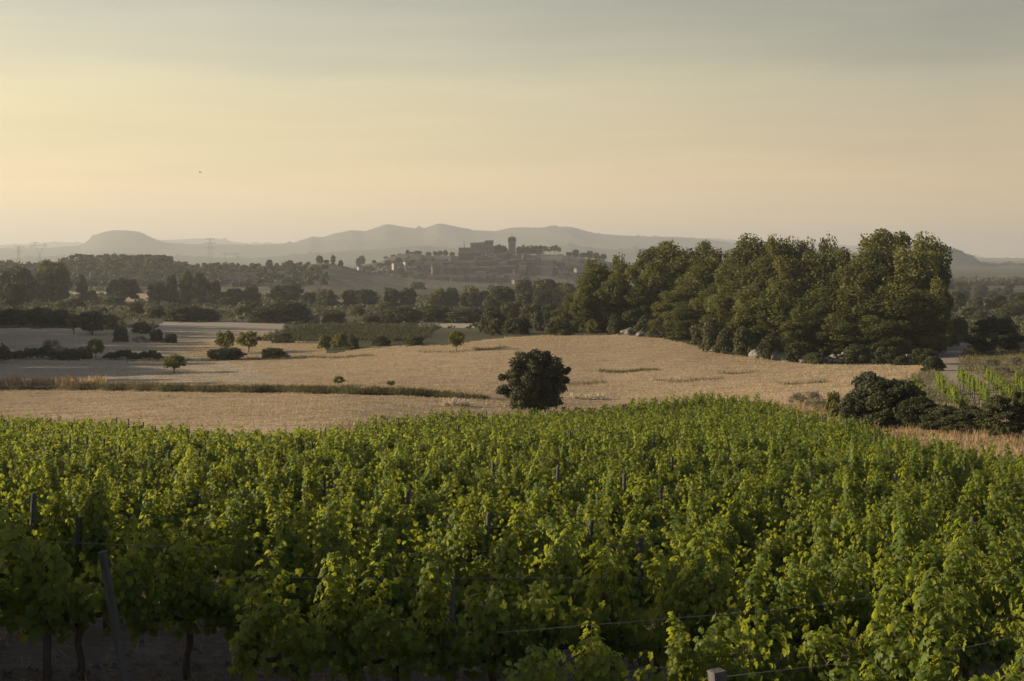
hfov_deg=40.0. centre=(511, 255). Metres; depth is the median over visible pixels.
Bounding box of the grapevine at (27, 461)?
[7,455,52,483]
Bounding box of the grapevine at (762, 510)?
[717,493,800,542]
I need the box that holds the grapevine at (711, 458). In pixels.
[681,449,727,475]
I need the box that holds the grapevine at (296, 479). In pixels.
[272,456,305,516]
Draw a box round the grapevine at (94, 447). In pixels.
[75,439,120,484]
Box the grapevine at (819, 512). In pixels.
[780,493,864,558]
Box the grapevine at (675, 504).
[644,494,690,530]
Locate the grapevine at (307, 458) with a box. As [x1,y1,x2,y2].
[286,446,321,467]
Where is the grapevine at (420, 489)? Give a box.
[369,480,430,532]
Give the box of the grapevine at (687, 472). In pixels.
[676,456,730,485]
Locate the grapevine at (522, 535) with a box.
[458,502,541,568]
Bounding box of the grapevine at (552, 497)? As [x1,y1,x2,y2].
[501,482,572,527]
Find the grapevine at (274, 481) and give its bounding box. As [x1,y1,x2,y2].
[206,458,282,505]
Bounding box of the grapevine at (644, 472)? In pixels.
[620,465,666,486]
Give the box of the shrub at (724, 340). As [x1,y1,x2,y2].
[712,329,734,353]
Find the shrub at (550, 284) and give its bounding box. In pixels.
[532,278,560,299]
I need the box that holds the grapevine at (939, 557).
[917,516,1002,597]
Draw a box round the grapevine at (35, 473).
[25,460,103,504]
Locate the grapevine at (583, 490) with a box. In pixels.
[560,473,621,510]
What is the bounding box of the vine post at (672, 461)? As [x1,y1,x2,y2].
[670,457,673,472]
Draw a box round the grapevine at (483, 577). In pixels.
[421,529,526,600]
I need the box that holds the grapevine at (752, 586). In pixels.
[686,546,794,657]
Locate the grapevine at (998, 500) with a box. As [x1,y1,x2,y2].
[969,486,1022,549]
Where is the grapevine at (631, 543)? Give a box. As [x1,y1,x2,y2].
[572,513,652,592]
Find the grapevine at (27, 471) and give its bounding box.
[2,457,47,484]
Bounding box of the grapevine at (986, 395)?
[980,386,990,404]
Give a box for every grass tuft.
[439,397,453,405]
[449,397,459,404]
[460,397,472,405]
[566,393,581,398]
[582,392,594,398]
[591,392,605,399]
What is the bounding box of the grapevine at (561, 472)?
[511,462,567,493]
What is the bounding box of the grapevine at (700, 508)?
[694,500,759,533]
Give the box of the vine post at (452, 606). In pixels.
[446,580,454,680]
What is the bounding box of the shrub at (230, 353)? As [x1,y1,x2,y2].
[206,347,247,359]
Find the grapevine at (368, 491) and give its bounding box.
[314,476,375,508]
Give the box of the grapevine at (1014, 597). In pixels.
[956,565,1023,679]
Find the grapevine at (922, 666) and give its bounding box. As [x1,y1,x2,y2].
[859,605,1023,680]
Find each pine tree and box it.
[33,259,59,301]
[46,260,72,301]
[75,275,88,300]
[178,268,193,303]
[192,271,207,299]
[330,255,335,264]
[516,246,521,253]
[524,246,530,253]
[530,245,534,253]
[537,245,543,254]
[550,308,564,320]
[551,245,558,250]
[560,293,572,314]
[568,287,602,332]
[570,283,579,302]
[574,254,614,329]
[599,271,630,330]
[610,252,629,289]
[619,282,656,321]
[622,246,662,317]
[633,261,678,318]
[648,290,693,329]
[649,239,704,279]
[662,301,703,339]
[664,274,706,332]
[674,252,721,287]
[684,286,722,326]
[694,240,729,265]
[699,281,752,345]
[704,263,744,300]
[709,248,754,284]
[726,285,786,344]
[727,233,773,266]
[735,255,779,318]
[756,279,803,352]
[762,254,810,332]
[766,234,795,276]
[779,308,829,353]
[784,236,810,297]
[787,286,857,355]
[788,249,843,299]
[799,236,817,256]
[811,312,868,355]
[817,234,840,263]
[817,246,851,297]
[827,285,886,346]
[836,247,891,320]
[847,228,897,279]
[848,315,910,354]
[859,282,931,353]
[882,230,912,258]
[882,245,940,296]
[902,289,952,350]
[911,231,955,333]
[923,249,953,350]
[925,275,954,352]
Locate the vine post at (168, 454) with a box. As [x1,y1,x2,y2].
[167,451,169,473]
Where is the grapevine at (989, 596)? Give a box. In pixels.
[948,518,1023,661]
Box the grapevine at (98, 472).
[91,463,157,498]
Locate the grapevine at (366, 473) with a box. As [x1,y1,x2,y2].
[330,455,379,496]
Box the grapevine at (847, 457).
[837,452,869,476]
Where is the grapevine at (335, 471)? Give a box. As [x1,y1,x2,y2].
[288,458,343,493]
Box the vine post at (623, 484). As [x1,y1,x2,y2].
[622,473,625,495]
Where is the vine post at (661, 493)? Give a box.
[659,487,662,508]
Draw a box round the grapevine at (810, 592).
[740,555,863,664]
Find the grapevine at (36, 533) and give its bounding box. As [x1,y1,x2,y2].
[8,478,98,560]
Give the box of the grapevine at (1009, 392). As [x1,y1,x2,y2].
[1007,382,1014,399]
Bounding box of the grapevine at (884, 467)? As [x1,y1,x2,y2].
[861,451,900,498]
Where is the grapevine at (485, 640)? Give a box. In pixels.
[408,574,566,680]
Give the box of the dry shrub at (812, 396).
[804,391,824,404]
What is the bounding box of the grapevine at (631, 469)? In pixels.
[608,456,666,500]
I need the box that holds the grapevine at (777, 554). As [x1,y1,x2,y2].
[738,529,834,581]
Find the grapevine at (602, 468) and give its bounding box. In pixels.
[579,454,607,484]
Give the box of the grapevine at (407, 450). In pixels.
[403,444,433,467]
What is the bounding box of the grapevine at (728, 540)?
[697,514,760,580]
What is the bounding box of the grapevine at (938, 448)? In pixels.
[919,440,951,469]
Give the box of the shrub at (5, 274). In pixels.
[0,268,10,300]
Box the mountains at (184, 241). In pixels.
[0,234,983,257]
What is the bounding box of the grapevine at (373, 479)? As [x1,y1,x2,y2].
[338,473,396,502]
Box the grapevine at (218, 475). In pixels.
[170,455,231,517]
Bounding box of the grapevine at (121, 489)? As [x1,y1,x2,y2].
[24,476,126,567]
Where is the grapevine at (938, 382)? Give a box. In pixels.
[934,373,941,391]
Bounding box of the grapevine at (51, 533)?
[0,488,86,634]
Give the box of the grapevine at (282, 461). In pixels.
[273,439,286,472]
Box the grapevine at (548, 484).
[541,476,592,501]
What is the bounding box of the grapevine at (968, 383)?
[964,374,971,397]
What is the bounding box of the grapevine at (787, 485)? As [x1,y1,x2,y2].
[765,467,795,491]
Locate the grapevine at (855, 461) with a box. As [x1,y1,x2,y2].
[826,441,877,491]
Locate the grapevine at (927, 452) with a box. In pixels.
[900,442,933,467]
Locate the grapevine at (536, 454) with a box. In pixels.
[531,445,577,479]
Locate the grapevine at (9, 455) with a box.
[2,445,36,471]
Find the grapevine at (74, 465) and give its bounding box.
[39,452,85,486]
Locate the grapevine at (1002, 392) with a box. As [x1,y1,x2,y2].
[999,384,1004,404]
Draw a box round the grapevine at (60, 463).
[55,450,86,477]
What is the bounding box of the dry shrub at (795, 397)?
[788,393,807,402]
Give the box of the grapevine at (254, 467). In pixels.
[223,446,261,481]
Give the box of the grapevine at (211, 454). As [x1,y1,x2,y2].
[204,440,226,478]
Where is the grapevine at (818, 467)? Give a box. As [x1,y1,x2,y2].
[788,451,840,493]
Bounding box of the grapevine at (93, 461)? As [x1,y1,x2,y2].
[58,450,99,493]
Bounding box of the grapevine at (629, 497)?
[620,468,665,512]
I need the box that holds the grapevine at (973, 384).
[969,375,975,398]
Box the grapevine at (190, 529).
[164,507,239,565]
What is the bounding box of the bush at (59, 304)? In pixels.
[54,301,69,308]
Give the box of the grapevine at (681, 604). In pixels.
[576,531,725,674]
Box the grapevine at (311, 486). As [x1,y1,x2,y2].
[273,460,332,522]
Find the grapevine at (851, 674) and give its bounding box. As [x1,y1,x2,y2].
[818,650,874,680]
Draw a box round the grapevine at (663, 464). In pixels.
[652,444,700,486]
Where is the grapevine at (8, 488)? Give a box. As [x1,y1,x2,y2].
[0,472,46,509]
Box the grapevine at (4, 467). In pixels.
[0,444,12,478]
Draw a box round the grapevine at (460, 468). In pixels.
[438,461,470,495]
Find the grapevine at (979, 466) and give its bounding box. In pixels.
[947,448,991,487]
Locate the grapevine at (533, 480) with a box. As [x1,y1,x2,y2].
[518,458,599,509]
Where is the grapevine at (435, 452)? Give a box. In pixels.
[411,445,456,469]
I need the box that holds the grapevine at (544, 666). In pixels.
[502,620,624,680]
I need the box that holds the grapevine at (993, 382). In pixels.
[991,372,998,393]
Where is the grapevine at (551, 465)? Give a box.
[528,449,570,480]
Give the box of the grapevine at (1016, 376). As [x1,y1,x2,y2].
[1012,370,1019,384]
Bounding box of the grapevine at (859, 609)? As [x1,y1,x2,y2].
[818,542,910,676]
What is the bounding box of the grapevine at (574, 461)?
[565,442,606,472]
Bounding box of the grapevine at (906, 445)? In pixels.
[869,438,909,473]
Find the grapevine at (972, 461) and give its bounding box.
[966,452,1001,473]
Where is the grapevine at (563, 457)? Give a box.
[558,444,600,480]
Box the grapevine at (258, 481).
[251,470,319,500]
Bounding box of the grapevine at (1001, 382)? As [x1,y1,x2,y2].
[998,373,1005,392]
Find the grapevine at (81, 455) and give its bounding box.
[60,449,87,465]
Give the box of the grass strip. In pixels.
[808,408,1023,460]
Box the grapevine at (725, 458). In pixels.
[711,452,756,466]
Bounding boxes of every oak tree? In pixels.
[0,281,26,308]
[77,310,109,334]
[105,277,142,299]
[146,281,167,301]
[166,274,178,302]
[202,281,220,297]
[264,283,304,300]
[265,260,272,265]
[301,292,319,305]
[315,255,323,262]
[342,289,354,305]
[351,289,379,306]
[359,255,365,263]
[384,288,399,302]
[395,257,401,262]
[398,287,417,306]
[445,287,459,306]
[459,292,480,307]
[482,285,515,309]
[493,245,497,253]
[514,279,534,300]
[532,288,553,306]
[571,249,578,256]
[579,252,586,257]
[586,251,593,258]
[599,254,606,259]
[951,291,967,305]
[984,294,1008,307]
[1007,291,1023,304]
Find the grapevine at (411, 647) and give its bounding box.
[330,552,475,680]
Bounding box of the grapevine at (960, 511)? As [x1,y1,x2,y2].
[913,501,1005,546]
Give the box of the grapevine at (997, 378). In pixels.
[992,371,1000,394]
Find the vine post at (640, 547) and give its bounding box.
[637,537,643,655]
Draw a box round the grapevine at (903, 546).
[859,503,942,608]
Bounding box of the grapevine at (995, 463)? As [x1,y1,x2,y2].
[970,457,1023,480]
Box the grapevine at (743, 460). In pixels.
[715,446,766,485]
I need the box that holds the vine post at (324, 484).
[322,475,325,503]
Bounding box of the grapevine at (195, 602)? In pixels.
[124,534,247,679]
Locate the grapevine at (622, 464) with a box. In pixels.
[594,444,636,477]
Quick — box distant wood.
[0,253,329,286]
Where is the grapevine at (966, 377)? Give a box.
[962,372,969,392]
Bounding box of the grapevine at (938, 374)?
[935,370,941,390]
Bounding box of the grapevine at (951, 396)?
[947,384,957,405]
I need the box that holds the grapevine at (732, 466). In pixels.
[711,463,736,474]
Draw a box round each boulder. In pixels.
[620,327,634,334]
[636,331,646,336]
[748,349,757,357]
[770,352,783,360]
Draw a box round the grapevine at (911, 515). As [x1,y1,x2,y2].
[842,498,917,574]
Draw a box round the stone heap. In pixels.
[820,352,857,363]
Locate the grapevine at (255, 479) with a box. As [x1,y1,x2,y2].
[219,459,281,489]
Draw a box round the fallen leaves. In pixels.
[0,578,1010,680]
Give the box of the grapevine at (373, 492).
[368,474,413,514]
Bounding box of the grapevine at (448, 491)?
[398,478,460,513]
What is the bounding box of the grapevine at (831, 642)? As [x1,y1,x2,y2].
[744,609,909,680]
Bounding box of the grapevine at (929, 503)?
[876,489,945,545]
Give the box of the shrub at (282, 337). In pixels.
[271,332,294,342]
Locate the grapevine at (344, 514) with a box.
[273,497,368,564]
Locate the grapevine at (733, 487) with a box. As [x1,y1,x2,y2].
[723,470,774,500]
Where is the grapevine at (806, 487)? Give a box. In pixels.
[794,466,844,501]
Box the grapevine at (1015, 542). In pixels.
[968,506,1023,620]
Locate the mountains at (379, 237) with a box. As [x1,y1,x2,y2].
[0,224,1023,260]
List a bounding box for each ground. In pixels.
[0,264,1023,365]
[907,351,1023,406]
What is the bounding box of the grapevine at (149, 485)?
[138,469,200,503]
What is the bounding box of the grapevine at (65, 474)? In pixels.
[11,462,71,483]
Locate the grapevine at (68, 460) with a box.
[32,454,79,468]
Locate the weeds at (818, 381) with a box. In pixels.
[119,345,827,384]
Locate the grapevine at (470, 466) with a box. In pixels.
[461,453,509,477]
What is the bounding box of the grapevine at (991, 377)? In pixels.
[987,369,993,391]
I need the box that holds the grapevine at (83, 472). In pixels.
[81,452,133,473]
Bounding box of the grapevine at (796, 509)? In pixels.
[766,488,833,535]
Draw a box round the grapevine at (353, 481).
[324,464,374,487]
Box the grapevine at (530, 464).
[512,459,535,473]
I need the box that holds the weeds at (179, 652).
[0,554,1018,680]
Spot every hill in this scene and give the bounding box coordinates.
[354,254,635,285]
[850,248,1023,267]
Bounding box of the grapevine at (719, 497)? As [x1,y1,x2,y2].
[679,484,752,523]
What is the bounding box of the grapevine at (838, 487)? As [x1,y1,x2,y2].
[809,471,867,515]
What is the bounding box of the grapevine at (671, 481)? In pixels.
[643,467,700,500]
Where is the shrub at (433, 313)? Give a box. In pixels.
[417,304,451,321]
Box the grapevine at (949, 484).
[914,468,979,517]
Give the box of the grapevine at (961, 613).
[890,570,1023,680]
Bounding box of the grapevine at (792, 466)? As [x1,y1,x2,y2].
[785,458,831,486]
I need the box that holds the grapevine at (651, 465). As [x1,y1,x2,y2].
[624,441,661,479]
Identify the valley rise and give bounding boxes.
[956,275,1023,277]
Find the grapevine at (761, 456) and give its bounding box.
[737,446,781,473]
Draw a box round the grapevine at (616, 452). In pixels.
[598,444,626,472]
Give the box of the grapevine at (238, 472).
[224,449,276,497]
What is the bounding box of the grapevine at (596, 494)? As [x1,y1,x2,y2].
[594,476,658,519]
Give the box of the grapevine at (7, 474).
[0,458,16,490]
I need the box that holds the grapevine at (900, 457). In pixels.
[882,447,927,482]
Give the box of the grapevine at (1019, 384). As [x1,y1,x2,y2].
[1016,373,1023,391]
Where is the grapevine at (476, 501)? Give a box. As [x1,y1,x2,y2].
[459,490,530,530]
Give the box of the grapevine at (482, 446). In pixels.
[472,441,490,466]
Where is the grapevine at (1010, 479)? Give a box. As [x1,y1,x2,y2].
[963,461,1022,508]
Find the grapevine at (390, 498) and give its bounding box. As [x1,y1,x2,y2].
[311,471,404,565]
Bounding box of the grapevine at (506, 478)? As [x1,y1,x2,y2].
[477,465,531,536]
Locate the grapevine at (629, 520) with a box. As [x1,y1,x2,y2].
[585,493,657,559]
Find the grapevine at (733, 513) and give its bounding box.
[682,481,759,559]
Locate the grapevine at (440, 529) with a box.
[404,504,486,570]
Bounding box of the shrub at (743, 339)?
[732,325,759,355]
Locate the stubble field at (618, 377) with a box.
[0,294,924,437]
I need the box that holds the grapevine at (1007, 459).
[974,454,1014,470]
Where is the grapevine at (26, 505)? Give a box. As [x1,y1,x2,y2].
[0,475,56,537]
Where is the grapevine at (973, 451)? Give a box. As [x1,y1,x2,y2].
[936,447,984,467]
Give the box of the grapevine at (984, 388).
[979,382,990,401]
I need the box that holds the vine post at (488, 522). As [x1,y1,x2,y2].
[484,513,490,593]
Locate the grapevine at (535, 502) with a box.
[483,481,554,569]
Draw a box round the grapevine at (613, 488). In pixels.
[585,459,658,539]
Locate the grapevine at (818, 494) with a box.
[770,474,830,518]
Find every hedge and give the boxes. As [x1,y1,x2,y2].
[0,343,13,360]
[12,345,92,359]
[101,349,163,359]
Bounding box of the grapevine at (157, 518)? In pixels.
[103,480,175,559]
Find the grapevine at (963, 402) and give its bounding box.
[956,395,968,408]
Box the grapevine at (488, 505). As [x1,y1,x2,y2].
[433,485,506,545]
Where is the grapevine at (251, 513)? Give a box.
[220,480,286,537]
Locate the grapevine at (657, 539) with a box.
[621,520,714,564]
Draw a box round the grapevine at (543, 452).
[512,444,555,467]
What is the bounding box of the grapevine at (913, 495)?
[858,473,934,525]
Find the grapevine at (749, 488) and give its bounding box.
[726,472,788,519]
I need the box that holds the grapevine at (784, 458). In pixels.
[780,449,805,466]
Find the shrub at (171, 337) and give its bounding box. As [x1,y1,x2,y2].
[161,333,176,342]
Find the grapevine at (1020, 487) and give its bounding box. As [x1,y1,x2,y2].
[1004,479,1023,514]
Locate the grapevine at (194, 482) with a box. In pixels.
[171,457,239,527]
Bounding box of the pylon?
[203,238,216,263]
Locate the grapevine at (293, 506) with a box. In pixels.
[277,485,358,567]
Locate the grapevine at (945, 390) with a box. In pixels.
[940,382,951,402]
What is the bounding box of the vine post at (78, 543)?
[74,517,81,632]
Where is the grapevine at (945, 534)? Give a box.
[912,510,968,561]
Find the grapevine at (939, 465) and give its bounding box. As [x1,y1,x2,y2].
[913,454,966,506]
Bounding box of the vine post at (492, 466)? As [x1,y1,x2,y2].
[491,461,494,483]
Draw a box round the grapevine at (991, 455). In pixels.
[981,444,1023,479]
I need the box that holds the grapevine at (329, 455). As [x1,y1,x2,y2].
[321,447,357,476]
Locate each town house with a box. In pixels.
[428,275,440,279]
[431,265,443,274]
[434,275,444,280]
[436,258,447,264]
[441,261,452,265]
[441,266,453,274]
[443,275,454,280]
[451,256,459,262]
[454,261,465,266]
[455,266,463,274]
[456,275,464,281]
[462,274,473,280]
[463,251,472,260]
[465,260,476,266]
[467,267,472,273]
[469,275,477,282]
[472,251,480,259]
[472,266,483,274]
[474,256,486,261]
[475,271,486,280]
[481,260,488,265]
[484,274,493,281]
[485,253,493,259]
[487,266,494,272]
[488,260,495,265]
[492,258,501,264]
[494,254,505,260]
[494,265,505,274]
[495,275,503,282]
[498,261,507,264]
[503,252,512,259]
[503,273,511,281]
[504,260,515,264]
[506,265,515,272]
[509,274,521,282]
[512,269,523,275]
[516,258,523,266]
[518,265,527,274]
[522,254,530,261]
[526,258,535,266]
[529,268,540,274]
[530,256,540,259]
[532,260,541,267]
[535,265,547,269]
[541,267,553,275]
[542,259,554,266]
[549,266,558,273]
[556,261,564,267]
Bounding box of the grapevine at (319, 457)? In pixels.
[309,443,326,474]
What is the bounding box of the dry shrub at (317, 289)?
[310,286,321,292]
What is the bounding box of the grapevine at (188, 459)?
[182,449,245,514]
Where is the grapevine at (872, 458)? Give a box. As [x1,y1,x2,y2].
[843,445,893,480]
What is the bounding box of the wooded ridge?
[4,257,516,294]
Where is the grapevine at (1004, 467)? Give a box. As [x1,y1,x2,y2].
[993,458,1023,485]
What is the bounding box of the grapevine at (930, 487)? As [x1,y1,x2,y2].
[882,478,939,503]
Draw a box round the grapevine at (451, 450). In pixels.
[432,439,463,464]
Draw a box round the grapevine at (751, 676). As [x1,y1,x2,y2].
[747,671,789,680]
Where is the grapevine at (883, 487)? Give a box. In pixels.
[868,458,922,503]
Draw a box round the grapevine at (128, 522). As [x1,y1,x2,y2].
[86,490,175,549]
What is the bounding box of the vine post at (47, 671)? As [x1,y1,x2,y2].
[41,552,51,679]
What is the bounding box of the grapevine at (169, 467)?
[147,445,203,478]
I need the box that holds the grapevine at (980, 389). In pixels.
[977,379,984,404]
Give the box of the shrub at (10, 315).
[0,308,25,324]
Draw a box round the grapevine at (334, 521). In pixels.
[299,486,397,628]
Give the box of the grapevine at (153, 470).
[149,459,199,487]
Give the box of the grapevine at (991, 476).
[968,471,1005,489]
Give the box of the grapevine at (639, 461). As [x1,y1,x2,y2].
[623,443,661,470]
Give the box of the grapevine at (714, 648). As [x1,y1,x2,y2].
[666,595,804,680]
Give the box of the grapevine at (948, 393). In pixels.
[945,385,956,404]
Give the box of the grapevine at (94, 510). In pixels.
[56,474,162,631]
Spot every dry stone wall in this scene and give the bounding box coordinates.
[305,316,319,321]
[366,314,382,317]
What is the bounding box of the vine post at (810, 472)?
[809,466,812,480]
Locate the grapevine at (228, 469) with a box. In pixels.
[169,461,232,495]
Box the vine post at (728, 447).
[727,444,729,458]
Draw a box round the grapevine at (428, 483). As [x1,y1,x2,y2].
[382,464,440,501]
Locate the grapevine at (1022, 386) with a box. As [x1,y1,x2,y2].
[1020,375,1023,392]
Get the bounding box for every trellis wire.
[2,511,1023,528]
[4,498,960,513]
[5,528,1018,551]
[6,442,956,450]
[8,435,926,444]
[10,509,983,520]
[12,486,1023,496]
[17,449,1017,458]
[18,444,1001,454]
[20,457,987,464]
[21,463,1007,470]
[44,470,967,477]
[47,438,955,447]
[53,537,1019,560]
[68,557,1018,588]
[81,476,1022,487]
[102,432,889,440]
[117,522,963,540]
[163,455,1015,459]
[260,548,1018,577]
[283,587,983,624]
[497,576,1020,632]
[571,614,1023,677]
[706,635,1023,678]
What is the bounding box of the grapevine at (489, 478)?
[467,468,504,503]
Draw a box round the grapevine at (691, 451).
[639,440,696,482]
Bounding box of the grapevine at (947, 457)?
[927,447,972,493]
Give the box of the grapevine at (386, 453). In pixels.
[353,447,392,477]
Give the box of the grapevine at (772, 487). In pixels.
[756,457,809,512]
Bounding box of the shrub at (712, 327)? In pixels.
[699,317,724,351]
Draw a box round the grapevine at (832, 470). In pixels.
[824,456,862,480]
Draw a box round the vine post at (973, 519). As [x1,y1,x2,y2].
[969,517,974,539]
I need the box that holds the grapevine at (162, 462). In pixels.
[117,452,171,471]
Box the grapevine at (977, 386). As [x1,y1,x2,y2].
[973,377,983,401]
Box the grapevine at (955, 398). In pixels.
[951,385,960,407]
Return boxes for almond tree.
[65,312,80,333]
[85,338,104,357]
[159,354,187,372]
[213,330,235,347]
[235,331,263,351]
[333,376,344,385]
[386,380,394,385]
[430,287,444,304]
[448,330,464,351]
[460,285,479,302]
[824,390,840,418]
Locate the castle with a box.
[459,240,493,255]
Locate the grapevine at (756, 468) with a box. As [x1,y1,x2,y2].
[742,457,792,483]
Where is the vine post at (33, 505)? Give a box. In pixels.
[29,492,36,541]
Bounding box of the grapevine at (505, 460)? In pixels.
[488,448,513,493]
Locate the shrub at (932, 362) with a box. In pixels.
[920,356,947,370]
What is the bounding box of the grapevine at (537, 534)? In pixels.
[522,516,603,574]
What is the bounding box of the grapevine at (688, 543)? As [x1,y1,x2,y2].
[583,508,724,636]
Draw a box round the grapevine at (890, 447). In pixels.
[867,443,897,469]
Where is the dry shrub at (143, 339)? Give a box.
[130,336,150,342]
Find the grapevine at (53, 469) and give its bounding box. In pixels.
[9,461,63,496]
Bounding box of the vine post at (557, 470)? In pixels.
[555,465,559,487]
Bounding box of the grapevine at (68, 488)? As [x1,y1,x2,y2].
[58,465,127,528]
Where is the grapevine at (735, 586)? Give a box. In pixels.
[704,548,782,620]
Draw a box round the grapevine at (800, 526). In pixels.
[740,509,809,556]
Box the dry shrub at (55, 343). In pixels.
[41,340,62,350]
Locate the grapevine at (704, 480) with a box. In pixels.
[679,465,734,494]
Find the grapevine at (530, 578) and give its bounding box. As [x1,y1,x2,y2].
[467,504,593,601]
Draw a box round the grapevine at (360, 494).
[315,469,380,534]
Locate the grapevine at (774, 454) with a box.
[750,435,790,475]
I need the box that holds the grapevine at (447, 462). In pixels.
[425,448,472,479]
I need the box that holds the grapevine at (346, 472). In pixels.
[288,454,357,503]
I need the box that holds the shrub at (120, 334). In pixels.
[111,326,128,341]
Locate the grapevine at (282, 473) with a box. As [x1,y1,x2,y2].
[256,464,287,486]
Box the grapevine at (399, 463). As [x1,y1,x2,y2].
[370,448,417,489]
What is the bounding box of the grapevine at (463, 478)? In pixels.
[420,448,473,499]
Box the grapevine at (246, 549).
[215,503,314,599]
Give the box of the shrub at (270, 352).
[261,347,290,358]
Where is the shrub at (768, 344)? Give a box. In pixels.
[756,334,783,359]
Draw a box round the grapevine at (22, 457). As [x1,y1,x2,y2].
[8,452,35,472]
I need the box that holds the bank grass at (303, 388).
[0,381,490,398]
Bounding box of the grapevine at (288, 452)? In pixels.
[258,447,291,467]
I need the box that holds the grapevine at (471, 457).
[443,447,487,473]
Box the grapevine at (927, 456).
[917,453,941,473]
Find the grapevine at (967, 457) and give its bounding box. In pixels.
[929,450,970,475]
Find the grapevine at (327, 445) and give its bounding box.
[311,435,354,466]
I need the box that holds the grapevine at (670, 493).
[656,480,703,515]
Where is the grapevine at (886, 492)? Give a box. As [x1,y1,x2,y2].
[853,472,897,515]
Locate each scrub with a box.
[0,286,1023,339]
[365,255,633,285]
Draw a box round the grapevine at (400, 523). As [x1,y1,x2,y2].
[345,492,423,565]
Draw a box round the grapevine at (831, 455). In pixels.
[824,444,845,466]
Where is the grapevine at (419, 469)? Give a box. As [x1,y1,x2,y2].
[403,456,451,489]
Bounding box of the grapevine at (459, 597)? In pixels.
[384,546,491,670]
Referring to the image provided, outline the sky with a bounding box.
[0,0,1023,257]
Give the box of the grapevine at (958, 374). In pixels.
[954,365,962,385]
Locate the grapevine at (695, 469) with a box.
[682,452,714,476]
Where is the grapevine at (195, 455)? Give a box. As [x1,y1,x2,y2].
[183,443,247,480]
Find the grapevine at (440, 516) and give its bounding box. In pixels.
[372,502,447,544]
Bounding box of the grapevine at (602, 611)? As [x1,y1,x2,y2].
[515,540,644,668]
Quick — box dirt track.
[934,342,1012,414]
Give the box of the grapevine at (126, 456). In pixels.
[114,450,157,486]
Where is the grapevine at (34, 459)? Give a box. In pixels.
[15,450,63,472]
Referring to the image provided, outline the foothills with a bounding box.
[0,243,1023,264]
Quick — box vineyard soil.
[0,412,1022,680]
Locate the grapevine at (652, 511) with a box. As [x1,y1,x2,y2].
[625,478,723,538]
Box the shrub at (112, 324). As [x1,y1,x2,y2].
[103,314,119,329]
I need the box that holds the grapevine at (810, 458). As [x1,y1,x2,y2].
[786,445,817,469]
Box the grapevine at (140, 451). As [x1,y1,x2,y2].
[117,442,165,479]
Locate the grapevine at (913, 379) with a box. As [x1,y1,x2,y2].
[909,372,916,385]
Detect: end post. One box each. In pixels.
[98,550,129,680]
[707,667,726,680]
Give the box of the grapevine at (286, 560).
[211,514,331,674]
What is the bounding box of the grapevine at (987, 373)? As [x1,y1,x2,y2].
[985,366,991,387]
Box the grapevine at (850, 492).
[817,464,882,526]
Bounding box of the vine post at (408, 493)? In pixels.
[402,490,410,566]
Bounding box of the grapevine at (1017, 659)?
[989,637,1023,680]
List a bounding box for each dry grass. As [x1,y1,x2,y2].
[0,373,486,393]
[17,377,1016,458]
[766,399,1023,459]
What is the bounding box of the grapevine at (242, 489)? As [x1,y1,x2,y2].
[210,476,279,518]
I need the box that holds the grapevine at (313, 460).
[287,453,344,479]
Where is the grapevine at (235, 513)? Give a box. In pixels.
[214,487,294,568]
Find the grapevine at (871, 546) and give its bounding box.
[794,504,891,636]
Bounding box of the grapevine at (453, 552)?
[369,516,473,609]
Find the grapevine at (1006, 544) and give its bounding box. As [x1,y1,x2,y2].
[937,528,1010,558]
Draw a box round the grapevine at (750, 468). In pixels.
[717,465,769,504]
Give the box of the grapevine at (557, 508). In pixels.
[549,495,610,536]
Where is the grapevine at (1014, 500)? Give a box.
[990,489,1023,516]
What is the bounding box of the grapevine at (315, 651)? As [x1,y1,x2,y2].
[226,540,375,680]
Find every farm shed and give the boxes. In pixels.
[222,275,245,281]
[232,272,255,278]
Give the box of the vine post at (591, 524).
[586,520,593,560]
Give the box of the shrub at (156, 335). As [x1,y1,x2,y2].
[149,329,162,341]
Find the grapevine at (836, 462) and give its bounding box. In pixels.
[803,453,848,471]
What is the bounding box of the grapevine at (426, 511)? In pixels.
[413,487,478,532]
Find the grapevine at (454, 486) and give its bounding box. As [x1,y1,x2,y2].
[439,463,497,512]
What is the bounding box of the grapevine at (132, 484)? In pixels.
[116,464,184,528]
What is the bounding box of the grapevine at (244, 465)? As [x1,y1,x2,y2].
[222,455,258,474]
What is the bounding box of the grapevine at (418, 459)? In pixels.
[400,451,423,473]
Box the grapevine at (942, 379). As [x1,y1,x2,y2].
[940,375,947,397]
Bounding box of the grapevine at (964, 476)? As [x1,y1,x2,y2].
[950,461,996,501]
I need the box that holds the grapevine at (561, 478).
[546,469,601,489]
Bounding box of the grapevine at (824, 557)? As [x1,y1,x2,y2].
[734,538,839,615]
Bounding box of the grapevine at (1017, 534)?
[978,522,1023,560]
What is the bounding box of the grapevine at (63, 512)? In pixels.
[7,487,78,523]
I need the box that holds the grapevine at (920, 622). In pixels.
[840,559,978,680]
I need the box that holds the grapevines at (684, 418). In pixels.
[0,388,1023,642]
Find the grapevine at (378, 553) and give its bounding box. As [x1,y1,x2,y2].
[304,516,418,667]
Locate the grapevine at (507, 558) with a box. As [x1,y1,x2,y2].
[463,523,577,670]
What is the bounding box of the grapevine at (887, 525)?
[828,496,908,545]
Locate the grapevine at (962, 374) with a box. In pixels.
[960,368,965,391]
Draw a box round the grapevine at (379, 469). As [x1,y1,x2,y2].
[370,456,409,484]
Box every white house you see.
[391,262,396,271]
[403,260,407,270]
[512,278,521,284]
[574,267,583,273]
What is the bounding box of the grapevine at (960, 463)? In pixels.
[920,453,965,477]
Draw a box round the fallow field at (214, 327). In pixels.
[0,292,473,382]
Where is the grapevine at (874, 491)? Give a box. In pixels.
[835,468,890,514]

